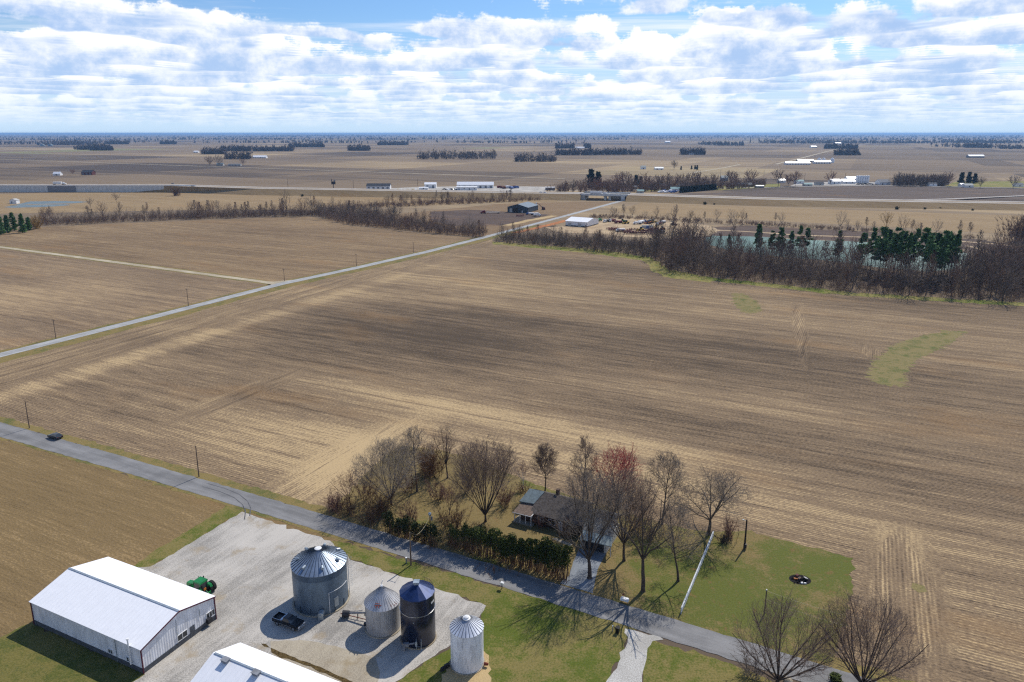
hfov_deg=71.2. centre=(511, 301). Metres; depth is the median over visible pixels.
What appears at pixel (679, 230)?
bare tree
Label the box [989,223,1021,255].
bare tree
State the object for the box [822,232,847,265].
bare tree
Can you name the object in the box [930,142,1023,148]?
distant wood
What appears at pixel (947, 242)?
pine tree
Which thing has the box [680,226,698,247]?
bare tree
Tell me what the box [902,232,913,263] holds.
pine tree
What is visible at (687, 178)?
bare tree
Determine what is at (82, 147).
distant wood
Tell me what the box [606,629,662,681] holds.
gravel driveway
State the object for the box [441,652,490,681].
dirt ring
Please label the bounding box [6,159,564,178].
gravel road
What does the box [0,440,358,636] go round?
stubble field
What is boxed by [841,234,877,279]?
bare tree
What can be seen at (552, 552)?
arborvitae
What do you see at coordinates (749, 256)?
bare tree
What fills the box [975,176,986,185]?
bare tree
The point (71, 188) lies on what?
retaining wall
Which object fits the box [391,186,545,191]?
truck lot
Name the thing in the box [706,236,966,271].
pit water
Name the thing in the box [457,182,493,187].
arched shed
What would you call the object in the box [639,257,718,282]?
field edge grass
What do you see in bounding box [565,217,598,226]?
shed
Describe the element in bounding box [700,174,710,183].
bare tree
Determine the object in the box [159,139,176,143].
distant wood
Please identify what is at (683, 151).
distant wood
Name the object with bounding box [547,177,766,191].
woodland undergrowth
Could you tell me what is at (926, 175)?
bare tree
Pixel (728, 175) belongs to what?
bare tree
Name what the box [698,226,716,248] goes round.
bare tree
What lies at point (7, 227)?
spruce tree
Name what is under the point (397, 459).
bare tree
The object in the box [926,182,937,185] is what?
village house
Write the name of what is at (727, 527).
shrub
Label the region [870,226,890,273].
pine tree
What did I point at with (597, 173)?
evergreen tree
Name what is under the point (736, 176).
bare tree
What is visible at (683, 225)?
bare tree
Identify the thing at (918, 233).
pine tree
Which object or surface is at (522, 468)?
bare tree
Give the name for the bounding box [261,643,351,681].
weedy joint
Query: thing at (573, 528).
shrub
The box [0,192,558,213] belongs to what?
dry meadow
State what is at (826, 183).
grain yard
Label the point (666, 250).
bare tree
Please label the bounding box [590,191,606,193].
semi truck
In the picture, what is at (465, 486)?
shrub
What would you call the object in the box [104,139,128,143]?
distant wood
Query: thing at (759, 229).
pine tree
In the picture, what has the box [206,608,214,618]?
window
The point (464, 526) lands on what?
arborvitae
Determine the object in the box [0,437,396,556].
roadside verge
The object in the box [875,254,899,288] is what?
bare tree
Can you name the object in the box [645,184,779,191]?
village lawn
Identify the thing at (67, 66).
sky
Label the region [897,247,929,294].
bare tree
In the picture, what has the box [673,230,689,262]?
bare tree
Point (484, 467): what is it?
bare tree
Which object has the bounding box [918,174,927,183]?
bare tree
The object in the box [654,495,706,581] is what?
bare tree
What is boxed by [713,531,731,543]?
shrub
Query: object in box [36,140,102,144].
distant wood
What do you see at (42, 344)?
road
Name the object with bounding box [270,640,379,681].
concrete apron
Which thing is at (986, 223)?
dry meadow
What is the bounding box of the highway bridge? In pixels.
[581,191,630,200]
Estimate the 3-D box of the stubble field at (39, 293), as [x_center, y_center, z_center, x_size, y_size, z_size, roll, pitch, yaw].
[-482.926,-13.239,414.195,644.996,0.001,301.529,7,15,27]
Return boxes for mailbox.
[620,593,628,603]
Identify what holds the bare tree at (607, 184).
on the ground at (180, 162)
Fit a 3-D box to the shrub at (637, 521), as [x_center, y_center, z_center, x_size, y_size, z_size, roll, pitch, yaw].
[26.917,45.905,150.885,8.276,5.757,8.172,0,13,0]
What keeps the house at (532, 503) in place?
on the house yard at (734, 576)
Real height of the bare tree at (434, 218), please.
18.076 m
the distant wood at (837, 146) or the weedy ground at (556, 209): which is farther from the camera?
the distant wood at (837, 146)
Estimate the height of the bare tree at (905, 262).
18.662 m
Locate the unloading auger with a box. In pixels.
[340,610,365,619]
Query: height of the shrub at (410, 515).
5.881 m
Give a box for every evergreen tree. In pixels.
[586,169,595,185]
[595,171,601,181]
[957,172,964,182]
[966,171,972,182]
[971,173,977,182]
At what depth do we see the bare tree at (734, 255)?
424.31 m
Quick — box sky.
[0,0,1023,133]
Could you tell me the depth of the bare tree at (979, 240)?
422.56 m
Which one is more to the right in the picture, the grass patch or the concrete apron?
the grass patch
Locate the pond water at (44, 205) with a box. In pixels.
[8,204,68,207]
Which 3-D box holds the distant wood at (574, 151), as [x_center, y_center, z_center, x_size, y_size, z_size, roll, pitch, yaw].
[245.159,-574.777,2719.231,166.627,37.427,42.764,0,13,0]
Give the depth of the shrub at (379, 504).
156.82 m
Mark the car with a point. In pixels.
(56, 435)
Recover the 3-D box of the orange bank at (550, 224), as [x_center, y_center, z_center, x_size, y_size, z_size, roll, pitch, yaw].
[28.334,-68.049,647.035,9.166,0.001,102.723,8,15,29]
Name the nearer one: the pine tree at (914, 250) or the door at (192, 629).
the door at (192, 629)
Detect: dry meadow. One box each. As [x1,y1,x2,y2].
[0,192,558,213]
[607,203,1022,234]
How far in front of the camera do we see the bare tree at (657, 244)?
471.75 m
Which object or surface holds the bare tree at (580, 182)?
on the ground at (180, 162)
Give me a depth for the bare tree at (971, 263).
379.55 m
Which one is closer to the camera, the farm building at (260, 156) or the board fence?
the board fence
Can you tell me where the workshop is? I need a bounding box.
[366,183,390,188]
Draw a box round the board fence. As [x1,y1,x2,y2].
[681,531,713,613]
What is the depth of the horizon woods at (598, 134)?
35749.52 m
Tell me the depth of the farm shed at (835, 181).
1176.33 m
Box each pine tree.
[753,224,762,246]
[768,230,775,247]
[774,227,786,250]
[788,231,795,247]
[795,225,803,246]
[804,227,812,252]
[832,231,843,260]
[857,232,869,251]
[857,237,865,257]
[867,227,879,272]
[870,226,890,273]
[881,235,890,268]
[887,228,894,258]
[888,226,904,277]
[897,230,908,274]
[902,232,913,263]
[909,235,917,265]
[911,228,921,254]
[915,227,937,280]
[922,235,936,266]
[933,232,942,277]
[933,236,949,282]
[936,230,952,275]
[945,233,955,270]
[948,238,957,270]
[949,229,962,282]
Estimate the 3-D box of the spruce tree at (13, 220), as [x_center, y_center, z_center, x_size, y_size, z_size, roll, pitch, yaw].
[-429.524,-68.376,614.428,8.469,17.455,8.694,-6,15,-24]
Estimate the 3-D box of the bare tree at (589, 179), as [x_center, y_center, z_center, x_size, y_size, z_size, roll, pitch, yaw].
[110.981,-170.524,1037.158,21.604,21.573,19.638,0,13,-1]
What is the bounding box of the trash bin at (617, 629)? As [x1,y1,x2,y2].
[615,625,619,633]
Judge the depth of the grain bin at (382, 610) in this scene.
119.24 m
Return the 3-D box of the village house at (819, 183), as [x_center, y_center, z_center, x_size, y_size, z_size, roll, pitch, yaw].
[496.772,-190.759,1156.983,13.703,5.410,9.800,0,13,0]
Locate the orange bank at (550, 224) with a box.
[516,220,565,232]
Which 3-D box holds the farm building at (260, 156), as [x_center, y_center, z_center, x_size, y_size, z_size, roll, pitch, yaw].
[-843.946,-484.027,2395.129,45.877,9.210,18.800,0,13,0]
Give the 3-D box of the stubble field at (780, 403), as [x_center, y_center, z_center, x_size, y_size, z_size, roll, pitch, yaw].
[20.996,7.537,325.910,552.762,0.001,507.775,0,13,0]
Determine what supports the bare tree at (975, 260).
on the ground at (180, 162)
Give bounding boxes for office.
[456,186,476,189]
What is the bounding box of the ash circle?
[789,575,810,584]
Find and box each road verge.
[0,225,536,362]
[0,237,478,352]
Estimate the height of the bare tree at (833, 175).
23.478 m
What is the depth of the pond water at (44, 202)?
866.27 m
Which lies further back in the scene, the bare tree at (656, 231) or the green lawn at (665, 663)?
the bare tree at (656, 231)
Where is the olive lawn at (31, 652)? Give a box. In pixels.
[0,623,144,681]
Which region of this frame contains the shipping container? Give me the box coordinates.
[642,225,652,228]
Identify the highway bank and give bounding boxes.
[141,184,580,200]
[625,193,1023,210]
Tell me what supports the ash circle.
on the house yard at (734, 576)
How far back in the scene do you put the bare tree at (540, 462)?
164.78 m
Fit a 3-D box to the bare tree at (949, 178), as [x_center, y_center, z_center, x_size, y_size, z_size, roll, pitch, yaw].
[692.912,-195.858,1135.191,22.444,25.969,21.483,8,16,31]
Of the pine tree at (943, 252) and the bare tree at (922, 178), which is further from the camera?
the bare tree at (922, 178)
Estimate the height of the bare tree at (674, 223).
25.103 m
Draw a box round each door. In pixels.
[190,624,195,637]
[334,596,338,606]
[582,541,603,552]
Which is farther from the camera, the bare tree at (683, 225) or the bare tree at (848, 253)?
the bare tree at (683, 225)
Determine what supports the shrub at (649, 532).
on the house yard at (734, 576)
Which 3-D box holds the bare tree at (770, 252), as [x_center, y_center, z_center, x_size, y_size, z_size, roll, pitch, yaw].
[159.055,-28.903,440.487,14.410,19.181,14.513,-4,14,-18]
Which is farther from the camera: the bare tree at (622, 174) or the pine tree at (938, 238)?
the bare tree at (622, 174)
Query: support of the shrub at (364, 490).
on the house yard at (734, 576)
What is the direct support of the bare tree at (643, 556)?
on the house yard at (734, 576)
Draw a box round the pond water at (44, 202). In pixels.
[10,201,82,205]
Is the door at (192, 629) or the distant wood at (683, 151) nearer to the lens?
the door at (192, 629)
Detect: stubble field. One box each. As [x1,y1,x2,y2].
[0,216,469,281]
[0,239,1023,681]
[0,248,265,349]
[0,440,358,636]
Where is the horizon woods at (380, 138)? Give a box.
[0,137,1022,139]
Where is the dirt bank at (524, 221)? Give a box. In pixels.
[502,215,554,225]
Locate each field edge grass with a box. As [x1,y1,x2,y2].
[492,242,1023,305]
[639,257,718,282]
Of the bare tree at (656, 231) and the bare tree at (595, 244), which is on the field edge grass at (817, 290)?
the bare tree at (595, 244)
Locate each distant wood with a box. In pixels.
[0,139,157,144]
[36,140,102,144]
[73,143,108,149]
[89,143,113,150]
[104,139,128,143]
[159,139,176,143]
[200,146,227,153]
[219,144,294,150]
[223,150,252,158]
[288,142,324,146]
[347,142,370,150]
[377,140,408,144]
[417,147,497,159]
[513,151,556,161]
[555,142,574,148]
[555,145,597,154]
[583,142,590,147]
[597,146,642,154]
[679,146,706,154]
[698,140,743,145]
[750,139,930,143]
[824,142,858,148]
[833,146,860,154]
[924,139,1022,142]
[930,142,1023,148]
[964,142,987,147]
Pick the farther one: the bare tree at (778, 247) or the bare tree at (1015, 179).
the bare tree at (1015, 179)
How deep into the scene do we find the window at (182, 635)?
117.39 m
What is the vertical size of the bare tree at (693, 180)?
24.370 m
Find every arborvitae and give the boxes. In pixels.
[380,510,396,534]
[390,517,404,537]
[401,514,414,539]
[409,520,421,542]
[416,522,429,544]
[426,523,443,548]
[442,522,456,545]
[448,528,462,549]
[459,522,470,550]
[463,527,480,553]
[470,525,487,557]
[482,533,494,557]
[488,527,503,560]
[497,534,509,563]
[504,532,517,565]
[513,538,527,569]
[523,538,534,570]
[531,539,541,572]
[539,536,553,576]
[544,542,562,579]
[553,544,573,582]
[828,671,843,681]
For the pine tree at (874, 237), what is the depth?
422.33 m
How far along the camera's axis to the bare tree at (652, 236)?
498.27 m
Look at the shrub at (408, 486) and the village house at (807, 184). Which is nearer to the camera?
the shrub at (408, 486)
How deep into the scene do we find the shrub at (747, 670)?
109.92 m
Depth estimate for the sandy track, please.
587.32 m
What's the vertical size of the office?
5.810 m
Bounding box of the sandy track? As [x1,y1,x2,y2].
[710,229,1007,245]
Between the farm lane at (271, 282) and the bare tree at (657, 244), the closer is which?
the farm lane at (271, 282)
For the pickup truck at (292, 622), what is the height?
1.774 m
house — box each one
[512,488,622,556]
[794,180,803,183]
[802,183,812,185]
[814,182,824,184]
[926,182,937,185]
[961,183,973,187]
[1012,183,1023,186]
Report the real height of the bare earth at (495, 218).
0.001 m
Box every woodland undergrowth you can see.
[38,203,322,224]
[41,207,321,225]
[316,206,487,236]
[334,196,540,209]
[494,230,659,256]
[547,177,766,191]
[590,213,975,238]
[644,222,1023,301]
[888,174,950,185]
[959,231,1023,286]
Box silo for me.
[440,615,488,675]
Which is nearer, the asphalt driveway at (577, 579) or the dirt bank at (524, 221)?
the asphalt driveway at (577, 579)
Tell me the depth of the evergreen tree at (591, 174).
1114.50 m
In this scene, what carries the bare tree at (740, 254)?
on the ground at (180, 162)
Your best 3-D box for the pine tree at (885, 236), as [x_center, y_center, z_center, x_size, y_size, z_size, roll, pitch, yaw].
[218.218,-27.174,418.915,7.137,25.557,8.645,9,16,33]
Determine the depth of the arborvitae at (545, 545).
135.13 m
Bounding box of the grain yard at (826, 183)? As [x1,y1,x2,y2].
[791,182,874,185]
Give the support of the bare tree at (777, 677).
on the green lawn at (665, 663)
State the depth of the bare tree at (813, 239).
427.72 m
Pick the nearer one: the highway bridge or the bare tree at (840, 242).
the bare tree at (840, 242)
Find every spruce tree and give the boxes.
[0,217,6,234]
[3,215,12,232]
[8,212,17,230]
[17,213,27,232]
[24,217,31,229]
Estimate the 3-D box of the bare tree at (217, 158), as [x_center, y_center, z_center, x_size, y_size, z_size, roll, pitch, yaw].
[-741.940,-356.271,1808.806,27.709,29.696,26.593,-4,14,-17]
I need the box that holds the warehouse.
[424,182,436,187]
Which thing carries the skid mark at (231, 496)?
on the road at (684, 633)
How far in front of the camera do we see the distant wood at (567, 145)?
3890.56 m
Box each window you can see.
[177,629,187,642]
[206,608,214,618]
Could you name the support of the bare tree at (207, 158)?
on the ground at (180, 162)
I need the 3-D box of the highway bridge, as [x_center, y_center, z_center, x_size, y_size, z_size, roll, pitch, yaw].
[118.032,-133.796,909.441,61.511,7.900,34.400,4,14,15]
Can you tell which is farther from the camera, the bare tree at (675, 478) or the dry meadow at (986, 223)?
the dry meadow at (986, 223)
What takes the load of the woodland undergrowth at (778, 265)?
on the ground at (180, 162)
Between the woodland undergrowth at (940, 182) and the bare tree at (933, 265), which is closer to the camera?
the bare tree at (933, 265)
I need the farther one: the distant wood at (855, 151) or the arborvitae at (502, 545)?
the distant wood at (855, 151)
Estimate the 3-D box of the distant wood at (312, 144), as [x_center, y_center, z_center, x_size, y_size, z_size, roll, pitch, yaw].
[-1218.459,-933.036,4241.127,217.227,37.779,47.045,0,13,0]
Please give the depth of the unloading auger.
123.62 m
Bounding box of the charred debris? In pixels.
[791,576,807,582]
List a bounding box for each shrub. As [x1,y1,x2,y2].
[29,213,45,228]
[170,187,180,195]
[323,488,351,514]
[330,494,360,518]
[345,466,386,503]
[350,501,383,528]
[358,487,402,516]
[393,499,419,523]
[396,463,425,494]
[413,433,453,480]
[424,477,452,501]
[432,499,473,529]
[446,463,487,494]
[459,521,490,532]
[474,552,524,581]
[488,479,520,508]
[515,479,532,493]
[532,511,551,528]
[555,514,574,540]
[624,505,654,530]
[639,518,664,538]
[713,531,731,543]
[720,514,739,539]
[730,645,775,680]
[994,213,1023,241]
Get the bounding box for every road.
[0,200,621,356]
[0,422,869,681]
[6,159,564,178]
[551,185,997,190]
[691,164,740,172]
[777,143,868,163]
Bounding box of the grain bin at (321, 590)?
[290,543,352,619]
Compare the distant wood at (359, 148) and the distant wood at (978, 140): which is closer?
the distant wood at (359, 148)
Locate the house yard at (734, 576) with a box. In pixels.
[322,446,855,663]
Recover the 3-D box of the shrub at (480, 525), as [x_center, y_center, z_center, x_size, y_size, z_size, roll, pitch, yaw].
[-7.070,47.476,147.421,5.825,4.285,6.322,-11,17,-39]
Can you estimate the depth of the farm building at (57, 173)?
1417.92 m
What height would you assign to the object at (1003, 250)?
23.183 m
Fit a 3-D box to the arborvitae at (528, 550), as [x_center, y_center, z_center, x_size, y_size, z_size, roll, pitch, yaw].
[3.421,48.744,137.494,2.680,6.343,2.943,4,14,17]
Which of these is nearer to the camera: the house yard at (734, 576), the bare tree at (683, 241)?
the house yard at (734, 576)
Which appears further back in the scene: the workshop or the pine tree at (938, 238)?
the workshop
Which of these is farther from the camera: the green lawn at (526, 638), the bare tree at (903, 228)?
the bare tree at (903, 228)
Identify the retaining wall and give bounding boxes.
[0,185,195,191]
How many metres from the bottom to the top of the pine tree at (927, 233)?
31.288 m
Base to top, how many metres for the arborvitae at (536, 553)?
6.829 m
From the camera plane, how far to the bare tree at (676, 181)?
1107.38 m
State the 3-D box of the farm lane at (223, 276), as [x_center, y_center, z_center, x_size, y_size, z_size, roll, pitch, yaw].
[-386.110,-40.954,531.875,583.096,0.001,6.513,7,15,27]
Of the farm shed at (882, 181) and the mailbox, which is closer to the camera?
the mailbox
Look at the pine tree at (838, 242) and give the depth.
439.46 m
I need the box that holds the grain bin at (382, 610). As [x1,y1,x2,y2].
[363,580,400,638]
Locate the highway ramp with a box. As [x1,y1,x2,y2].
[909,195,1023,199]
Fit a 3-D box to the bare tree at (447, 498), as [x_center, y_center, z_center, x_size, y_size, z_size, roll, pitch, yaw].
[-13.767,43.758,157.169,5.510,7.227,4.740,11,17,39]
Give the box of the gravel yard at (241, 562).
[134,512,485,681]
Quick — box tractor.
[186,576,216,593]
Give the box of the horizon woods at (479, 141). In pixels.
[19,139,1023,142]
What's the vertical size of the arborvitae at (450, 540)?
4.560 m
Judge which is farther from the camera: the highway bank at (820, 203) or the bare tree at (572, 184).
the bare tree at (572, 184)
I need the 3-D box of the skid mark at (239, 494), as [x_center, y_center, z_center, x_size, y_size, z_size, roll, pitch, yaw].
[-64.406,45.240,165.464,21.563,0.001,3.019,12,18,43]
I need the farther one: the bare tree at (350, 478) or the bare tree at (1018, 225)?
the bare tree at (1018, 225)
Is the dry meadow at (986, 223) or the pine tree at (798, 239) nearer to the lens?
the pine tree at (798, 239)
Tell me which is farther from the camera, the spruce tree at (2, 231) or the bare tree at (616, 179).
the bare tree at (616, 179)
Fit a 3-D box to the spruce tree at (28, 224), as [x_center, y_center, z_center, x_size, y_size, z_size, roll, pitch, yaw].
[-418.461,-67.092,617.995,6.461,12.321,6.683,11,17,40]
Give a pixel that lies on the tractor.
(202, 584)
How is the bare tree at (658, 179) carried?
on the village lawn at (771, 185)
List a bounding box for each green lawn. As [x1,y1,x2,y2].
[331,541,635,681]
[643,641,771,681]
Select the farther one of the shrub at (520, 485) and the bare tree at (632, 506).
the shrub at (520, 485)
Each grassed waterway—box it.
[731,293,762,313]
[865,330,968,386]
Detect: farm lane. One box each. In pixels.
[0,246,271,284]
[263,280,289,283]
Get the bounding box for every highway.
[0,184,1019,201]
[192,186,1023,203]
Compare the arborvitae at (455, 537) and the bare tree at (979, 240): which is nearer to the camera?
the arborvitae at (455, 537)
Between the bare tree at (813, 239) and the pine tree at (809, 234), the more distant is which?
the pine tree at (809, 234)
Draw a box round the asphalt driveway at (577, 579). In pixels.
[560,549,605,592]
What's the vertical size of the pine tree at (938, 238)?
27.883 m
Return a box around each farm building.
[53,172,62,175]
[81,170,95,174]
[253,155,267,157]
[654,167,663,169]
[784,161,810,164]
[796,159,813,161]
[812,160,830,163]
[966,155,984,157]
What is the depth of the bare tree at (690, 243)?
437.22 m
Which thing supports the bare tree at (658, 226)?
on the ground at (180, 162)
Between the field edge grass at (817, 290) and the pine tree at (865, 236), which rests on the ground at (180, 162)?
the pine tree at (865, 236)
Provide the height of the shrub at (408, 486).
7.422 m
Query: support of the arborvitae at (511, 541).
on the house yard at (734, 576)
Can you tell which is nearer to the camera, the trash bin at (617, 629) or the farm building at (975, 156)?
the trash bin at (617, 629)
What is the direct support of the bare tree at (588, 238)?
on the ground at (180, 162)
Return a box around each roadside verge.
[0,416,914,681]
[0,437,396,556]
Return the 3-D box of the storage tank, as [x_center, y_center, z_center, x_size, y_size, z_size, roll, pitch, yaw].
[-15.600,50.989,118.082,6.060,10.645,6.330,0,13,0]
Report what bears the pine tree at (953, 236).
on the ground at (180, 162)
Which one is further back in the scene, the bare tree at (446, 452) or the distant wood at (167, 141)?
the distant wood at (167, 141)
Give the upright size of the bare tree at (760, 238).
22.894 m
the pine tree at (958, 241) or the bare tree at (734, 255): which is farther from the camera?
the bare tree at (734, 255)
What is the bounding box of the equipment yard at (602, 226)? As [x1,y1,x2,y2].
[546,218,718,237]
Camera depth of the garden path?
147.37 m
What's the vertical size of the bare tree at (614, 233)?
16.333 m
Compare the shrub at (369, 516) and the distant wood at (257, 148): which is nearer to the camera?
the shrub at (369, 516)
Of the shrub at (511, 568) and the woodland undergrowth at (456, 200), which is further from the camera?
the woodland undergrowth at (456, 200)
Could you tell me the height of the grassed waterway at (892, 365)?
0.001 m
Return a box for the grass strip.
[135,506,242,566]
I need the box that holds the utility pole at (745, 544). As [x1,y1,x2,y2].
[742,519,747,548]
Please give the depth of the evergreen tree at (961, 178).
1183.44 m
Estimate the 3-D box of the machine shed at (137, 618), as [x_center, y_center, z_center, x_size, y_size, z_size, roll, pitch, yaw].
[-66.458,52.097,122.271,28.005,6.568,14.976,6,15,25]
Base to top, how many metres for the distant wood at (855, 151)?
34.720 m
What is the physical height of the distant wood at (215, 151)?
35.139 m
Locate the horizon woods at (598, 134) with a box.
[61,134,1016,134]
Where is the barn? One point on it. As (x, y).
(525, 207)
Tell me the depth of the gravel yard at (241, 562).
128.50 m
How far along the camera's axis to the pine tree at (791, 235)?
467.49 m
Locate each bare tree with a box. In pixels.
[84,206,91,223]
[96,201,107,213]
[114,202,122,215]
[204,155,214,163]
[213,155,223,163]
[279,191,290,209]
[296,198,308,215]
[327,469,360,501]
[347,434,426,504]
[400,425,435,491]
[427,211,439,228]
[431,421,459,477]
[439,486,460,514]
[445,431,525,521]
[513,457,531,488]
[530,443,559,490]
[535,460,636,579]
[567,434,598,503]
[568,179,575,189]
[575,179,588,189]
[582,177,594,185]
[584,232,591,247]
[588,441,644,512]
[592,176,605,188]
[593,240,601,250]
[594,458,663,561]
[601,234,610,246]
[603,179,615,189]
[605,172,622,184]
[609,225,620,240]
[616,487,691,592]
[618,171,632,184]
[625,177,637,184]
[634,231,644,246]
[638,173,653,188]
[642,450,689,523]
[646,215,667,245]
[646,235,665,257]
[648,218,669,240]
[654,175,665,183]
[654,224,661,241]
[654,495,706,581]
[659,238,676,267]
[662,172,675,183]
[666,465,755,534]
[668,235,690,269]
[669,172,679,184]
[669,215,676,231]
[670,231,676,251]
[671,228,692,264]
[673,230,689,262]
[674,218,691,235]
[675,227,684,244]
[676,173,689,185]
[680,214,702,241]
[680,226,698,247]
[681,231,709,265]
[683,227,706,258]
[685,222,705,239]
[688,172,698,183]
[691,170,706,182]
[697,229,713,251]
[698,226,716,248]
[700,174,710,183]
[703,173,719,183]
[715,233,723,256]
[722,239,733,275]
[722,243,745,278]
[724,171,736,178]
[726,246,742,269]
[729,171,738,181]
[729,222,737,244]
[729,584,852,681]
[735,233,744,255]
[744,168,758,180]
[745,246,755,276]
[748,248,767,267]
[755,232,767,266]
[760,239,781,265]
[770,238,786,261]
[772,168,789,184]
[778,240,802,267]
[783,174,792,183]
[788,171,804,183]
[796,235,807,267]
[801,233,827,268]
[814,583,932,681]
[820,240,833,271]
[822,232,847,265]
[824,170,836,181]
[833,230,843,262]
[834,210,846,225]
[837,243,861,285]
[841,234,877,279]
[841,242,859,267]
[849,251,861,288]
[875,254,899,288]
[878,211,893,226]
[890,255,911,282]
[897,174,910,183]
[897,214,910,230]
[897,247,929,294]
[897,251,911,278]
[910,173,920,182]
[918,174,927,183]
[921,172,934,183]
[921,253,936,293]
[930,249,940,277]
[932,220,943,234]
[941,170,956,184]
[948,245,987,295]
[948,246,984,285]
[949,260,961,295]
[959,239,975,269]
[961,250,981,277]
[963,248,1000,287]
[973,229,987,254]
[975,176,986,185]
[980,246,999,266]
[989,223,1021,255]
[1008,176,1021,186]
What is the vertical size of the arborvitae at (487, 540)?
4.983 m
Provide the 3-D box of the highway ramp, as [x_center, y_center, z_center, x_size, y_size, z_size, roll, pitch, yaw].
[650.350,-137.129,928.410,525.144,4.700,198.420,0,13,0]
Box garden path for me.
[552,538,572,545]
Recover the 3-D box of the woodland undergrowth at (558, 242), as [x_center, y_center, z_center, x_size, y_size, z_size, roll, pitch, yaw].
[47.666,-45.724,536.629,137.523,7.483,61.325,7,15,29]
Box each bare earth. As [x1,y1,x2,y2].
[429,210,547,225]
[711,225,1019,252]
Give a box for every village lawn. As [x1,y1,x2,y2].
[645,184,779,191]
[947,181,1023,187]
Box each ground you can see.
[0,134,1023,681]
[323,202,609,235]
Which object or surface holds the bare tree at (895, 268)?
on the ground at (180, 162)
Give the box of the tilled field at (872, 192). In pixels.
[676,186,1023,199]
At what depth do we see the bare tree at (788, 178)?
1128.33 m
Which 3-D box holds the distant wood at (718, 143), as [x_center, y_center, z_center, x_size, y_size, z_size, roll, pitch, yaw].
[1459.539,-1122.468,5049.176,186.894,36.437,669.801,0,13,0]
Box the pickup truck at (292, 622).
[271,611,305,630]
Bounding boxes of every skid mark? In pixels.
[202,486,245,518]
[208,483,250,515]
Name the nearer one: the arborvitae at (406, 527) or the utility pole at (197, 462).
the arborvitae at (406, 527)
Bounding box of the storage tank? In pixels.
[399,577,436,650]
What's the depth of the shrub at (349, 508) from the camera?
157.44 m
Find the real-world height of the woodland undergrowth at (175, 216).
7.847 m
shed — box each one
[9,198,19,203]
[29,557,216,673]
[191,643,338,681]
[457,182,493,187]
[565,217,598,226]
[828,179,840,183]
[840,179,855,183]
[844,176,855,180]
[874,179,890,184]
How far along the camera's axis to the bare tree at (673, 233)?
472.00 m
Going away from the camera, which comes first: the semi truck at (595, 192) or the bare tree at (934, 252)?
the bare tree at (934, 252)
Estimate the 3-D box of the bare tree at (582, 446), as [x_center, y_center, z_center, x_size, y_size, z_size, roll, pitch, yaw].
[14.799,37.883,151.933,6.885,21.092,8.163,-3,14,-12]
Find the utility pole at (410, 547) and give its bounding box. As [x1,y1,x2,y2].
[409,532,415,565]
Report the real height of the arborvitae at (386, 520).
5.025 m
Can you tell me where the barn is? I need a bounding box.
[507,202,537,212]
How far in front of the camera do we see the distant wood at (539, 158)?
2101.07 m
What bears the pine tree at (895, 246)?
on the ground at (180, 162)
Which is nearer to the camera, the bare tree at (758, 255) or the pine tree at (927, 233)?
the pine tree at (927, 233)
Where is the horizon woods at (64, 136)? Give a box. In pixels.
[0,135,1022,137]
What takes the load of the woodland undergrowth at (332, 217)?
on the ground at (180, 162)
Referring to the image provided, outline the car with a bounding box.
[47,432,62,439]
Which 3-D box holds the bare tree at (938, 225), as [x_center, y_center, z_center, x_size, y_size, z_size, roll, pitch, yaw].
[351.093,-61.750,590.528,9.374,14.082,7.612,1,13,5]
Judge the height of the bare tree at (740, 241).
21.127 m
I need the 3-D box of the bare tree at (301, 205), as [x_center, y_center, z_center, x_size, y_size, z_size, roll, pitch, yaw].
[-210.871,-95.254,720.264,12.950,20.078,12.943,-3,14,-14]
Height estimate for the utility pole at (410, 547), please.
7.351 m
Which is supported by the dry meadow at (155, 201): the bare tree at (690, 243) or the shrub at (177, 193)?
the shrub at (177, 193)
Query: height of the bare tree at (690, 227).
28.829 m
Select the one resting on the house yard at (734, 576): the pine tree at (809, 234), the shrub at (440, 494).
the shrub at (440, 494)
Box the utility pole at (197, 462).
[195,446,199,476]
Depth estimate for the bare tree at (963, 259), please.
390.46 m
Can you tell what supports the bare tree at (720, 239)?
on the ground at (180, 162)
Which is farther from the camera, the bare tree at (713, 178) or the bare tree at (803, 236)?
the bare tree at (713, 178)
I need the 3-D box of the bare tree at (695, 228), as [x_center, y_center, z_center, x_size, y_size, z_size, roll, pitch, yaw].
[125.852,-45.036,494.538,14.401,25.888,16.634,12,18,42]
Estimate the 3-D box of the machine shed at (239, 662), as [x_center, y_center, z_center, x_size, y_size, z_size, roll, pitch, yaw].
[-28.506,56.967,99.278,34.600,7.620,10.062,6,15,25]

